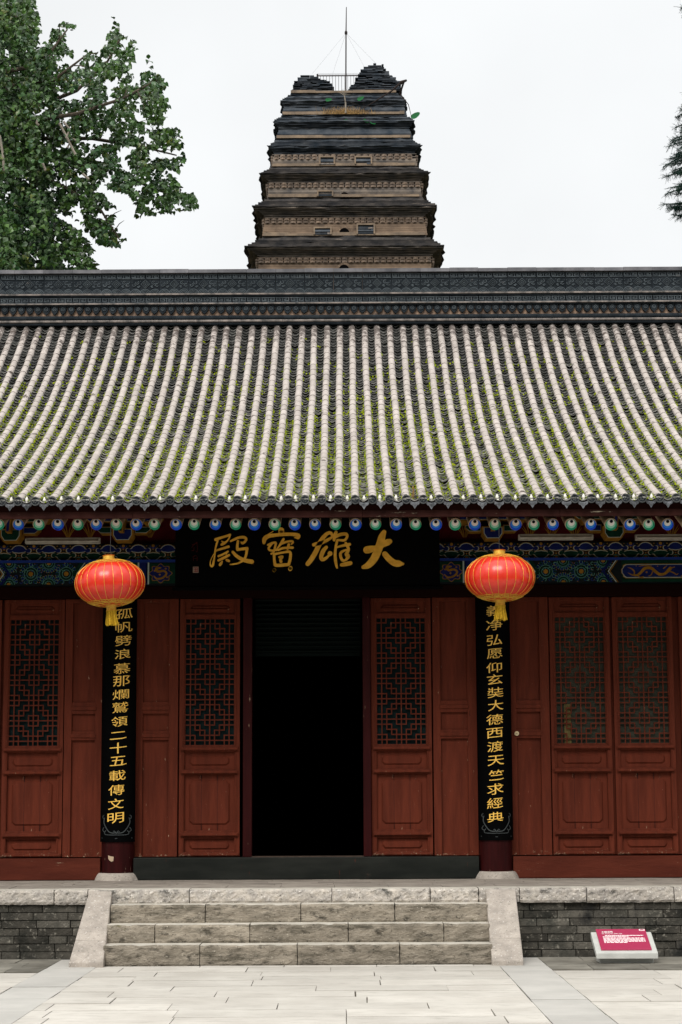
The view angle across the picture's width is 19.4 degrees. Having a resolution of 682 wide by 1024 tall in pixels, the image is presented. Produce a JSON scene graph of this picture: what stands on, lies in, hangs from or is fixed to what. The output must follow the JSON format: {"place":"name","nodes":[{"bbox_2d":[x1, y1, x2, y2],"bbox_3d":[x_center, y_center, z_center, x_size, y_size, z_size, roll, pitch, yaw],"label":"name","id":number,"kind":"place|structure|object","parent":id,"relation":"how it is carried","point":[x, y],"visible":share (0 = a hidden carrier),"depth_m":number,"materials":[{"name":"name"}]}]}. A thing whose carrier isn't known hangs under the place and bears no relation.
{"place":"outdoors","nodes":[
{"label":"outdoors","id":0,"kind":"place"},
{"bbox_2d":[69,889,523,967],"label":"stone staircase","id":1,"kind":"structure","parent":0,"point":[110,934],"depth_m":19.99,"materials":[{"name":"grey stone"}]},
{"bbox_2d":[0,957,681,1023],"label":"paving","id":2,"kind":"structure","parent":0,"point":[561,990],"depth_m":16.73,"materials":[{"name":"stone"}]},
{"bbox_2d":[591,929,657,962],"bbox_3d":[2.813,4.319,19.892,0.608,0.308,0.466,0,-8,0],"label":"information sign","id":3,"kind":"object","parent":2,"relation":"on","point":[624,946],"visible":1,"depth_m":19.78,"materials":[{"name":"stone"}]},
{"bbox_2d":[0,0,681,269],"label":"sky","id":4,"kind":"structure","parent":0,"point":[543,127],"materials":[{"name":"white"}]},
{"bbox_3d":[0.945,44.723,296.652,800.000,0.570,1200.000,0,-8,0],"label":"ground","id":5,"kind":"structure","parent":0,"visible":0},
{"bbox_2d":[0,0,198,269],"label":"leafy tree","id":6,"kind":"object","parent":5,"relation":"on","point":[29,81],"visible":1,"depth_m":38.21,"materials":[{"name":"green plant"}]},
{"bbox_2d":[0,266,681,880],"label":"temple hall","id":7,"kind":"structure","parent":5,"relation":"on","point":[138,388],"depth_m":23.62,"materials":[{"name":"tile"}]},
{"bbox_2d":[0,600,2,736],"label":"door leaf","id":8,"kind":"structure","parent":7,"relation":"in","point":[1,601],"depth_m":23.64,"materials":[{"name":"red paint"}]},
{"bbox_2d":[0,600,65,856],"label":"door leaf","id":9,"kind":"structure","parent":7,"relation":"in","point":[34,635],"depth_m":23.52,"materials":[{"name":"red paint"}]},
{"bbox_2d":[25,537,100,544],"bbox_3d":[-3.227,0.366,23.434,0.870,0.072,0.527,0,-8,0],"label":"strip lamp","id":10,"kind":"object","parent":7,"relation":"attached to","point":[94,540],"visible":1,"depth_m":23.20,"materials":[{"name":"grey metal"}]},
{"bbox_2d":[74,519,144,625],"bbox_3d":[-2.451,0.605,21.158,0.746,1.210,0.746,-4,-8,0],"label":"red lantern","id":11,"kind":"object","parent":7,"relation":"hanging from","point":[110,583],"visible":1,"depth_m":20.89,"materials":[{"name":"red fabric"}]},
{"bbox_2d":[100,599,136,841],"bbox_3d":[-2.594,2.349,23.292,0.402,2.948,0.157,0,-8,0],"label":"couplet board","id":12,"kind":"object","parent":7,"relation":"attached to","point":[118,736],"visible":0.99,"depth_m":23.24,"materials":[{"name":"black paint"}]},
{"bbox_2d":[178,599,239,856],"bbox_3d":[-1.544,2.521,23.500,0.712,3.010,0.112,0,-8,0],"label":"door leaf","id":13,"kind":"structure","parent":7,"relation":"in","point":[209,693],"depth_m":23.52,"materials":[{"name":"red paint"}]},
{"bbox_2d":[172,514,442,590],"bbox_3d":[-0.385,0.451,22.972,3.096,0.889,0.080,0,-8,0],"label":"name plaque","id":14,"kind":"object","parent":7,"relation":"attached to","point":[324,556],"visible":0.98,"depth_m":22.94,"materials":[{"name":"black paint"}]},
{"bbox_2d":[255,599,360,656],"bbox_3d":[-0.397,1.384,24.053,1.260,0.703,0.054,0,-8,0],"label":"roller shutter","id":15,"kind":"object","parent":7,"relation":"attached to","point":[292,640],"visible":0.97,"depth_m":24.04,"materials":[{"name":"black metal"}]},
{"bbox_2d":[0,493,681,503],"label":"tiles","id":16,"kind":"object","parent":7,"relation":"on","point":[347,497],"visible":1,"depth_m":21.16,"materials":[{"name":"grey tile"}]},
{"bbox_2d":[370,598,432,855],"bbox_3d":[0.710,2.510,23.494,0.712,3.010,0.112,0,-8,0],"label":"door leaf","id":17,"kind":"structure","parent":7,"relation":"in","point":[400,628],"depth_m":23.52,"materials":[{"name":"red paint"}]},
{"bbox_2d":[475,596,512,839],"bbox_3d":[1.786,2.327,23.281,0.402,2.948,0.157,0,-8,0],"label":"couplet board","id":18,"kind":"object","parent":7,"relation":"attached to","point":[494,751],"visible":0.96,"depth_m":23.23,"materials":[{"name":"black paint"}]},
{"bbox_2d":[464,546,534,620],"bbox_3d":[1.677,0.566,21.151,0.746,1.176,0.746,0,-8,0],"label":"red lantern","id":19,"kind":"object","parent":7,"relation":"hanging from","point":[499,577],"visible":1,"depth_m":20.88,"materials":[{"name":"red fabric"}]},
{"bbox_2d":[518,534,593,541],"bbox_3d":[2.490,0.323,23.423,0.869,0.072,0.527,0,-8,0],"label":"strip lamp","id":20,"kind":"object","parent":7,"relation":"attached to","point":[538,537],"visible":1,"depth_m":23.18,"materials":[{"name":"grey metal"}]},
{"bbox_2d":[548,597,614,854],"bbox_3d":[2.821,2.499,23.489,0.712,3.010,0.112,0,-8,0],"label":"door leaf","id":21,"kind":"structure","parent":7,"relation":"in","point":[579,636],"depth_m":23.50,"materials":[{"name":"red paint"}]},
{"bbox_2d":[611,597,678,854],"bbox_3d":[3.565,2.495,23.487,0.712,3.010,0.112,0,-8,0],"label":"door leaf","id":22,"kind":"structure","parent":7,"relation":"in","point":[641,627],"depth_m":23.50,"materials":[{"name":"red paint"}]},
{"bbox_2d":[635,534,681,540],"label":"strip lamp","id":23,"kind":"object","parent":7,"relation":"attached to","point":[658,537],"visible":1,"depth_m":23.18,"materials":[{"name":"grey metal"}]},
{"bbox_2d":[677,597,681,753],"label":"door leaf","id":24,"kind":"structure","parent":7,"relation":"in","point":[679,599],"depth_m":23.60,"materials":[{"name":"red paint"}]},
{"bbox_2d":[0,877,681,959],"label":"stone platform","id":25,"kind":"structure","parent":5,"relation":"on","point":[558,917],"depth_m":20.63,"materials":[{"name":"stone"}]},
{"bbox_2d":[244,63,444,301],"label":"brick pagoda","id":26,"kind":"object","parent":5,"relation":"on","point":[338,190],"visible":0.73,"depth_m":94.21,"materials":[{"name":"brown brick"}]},
{"bbox_2d":[312,7,363,90],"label":"lightning rod","id":27,"kind":"object","parent":26,"relation":"on","point":[346,35],"visible":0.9,"depth_m":98.56,"materials":[{"name":"grey metal"}]},
{"bbox_2d":[316,89,375,113],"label":"dead shrub","id":28,"kind":"object","parent":26,"relation":"on","point":[345,111],"visible":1,"depth_m":95.21,"materials":[{"name":"brown plant"}]},
{"bbox_2d":[325,79,419,123],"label":"leafy sprig","id":29,"kind":"object","parent":26,"relation":"on","point":[413,115],"visible":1,"depth_m":95.18,"materials":[{"name":"green plant"}]},
{"bbox_2d":[658,4,681,221],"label":"conifer","id":30,"kind":"object","parent":5,"relation":"on","point":[676,208],"visible":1,"depth_m":37.07,"materials":[{"name":"green plant"}]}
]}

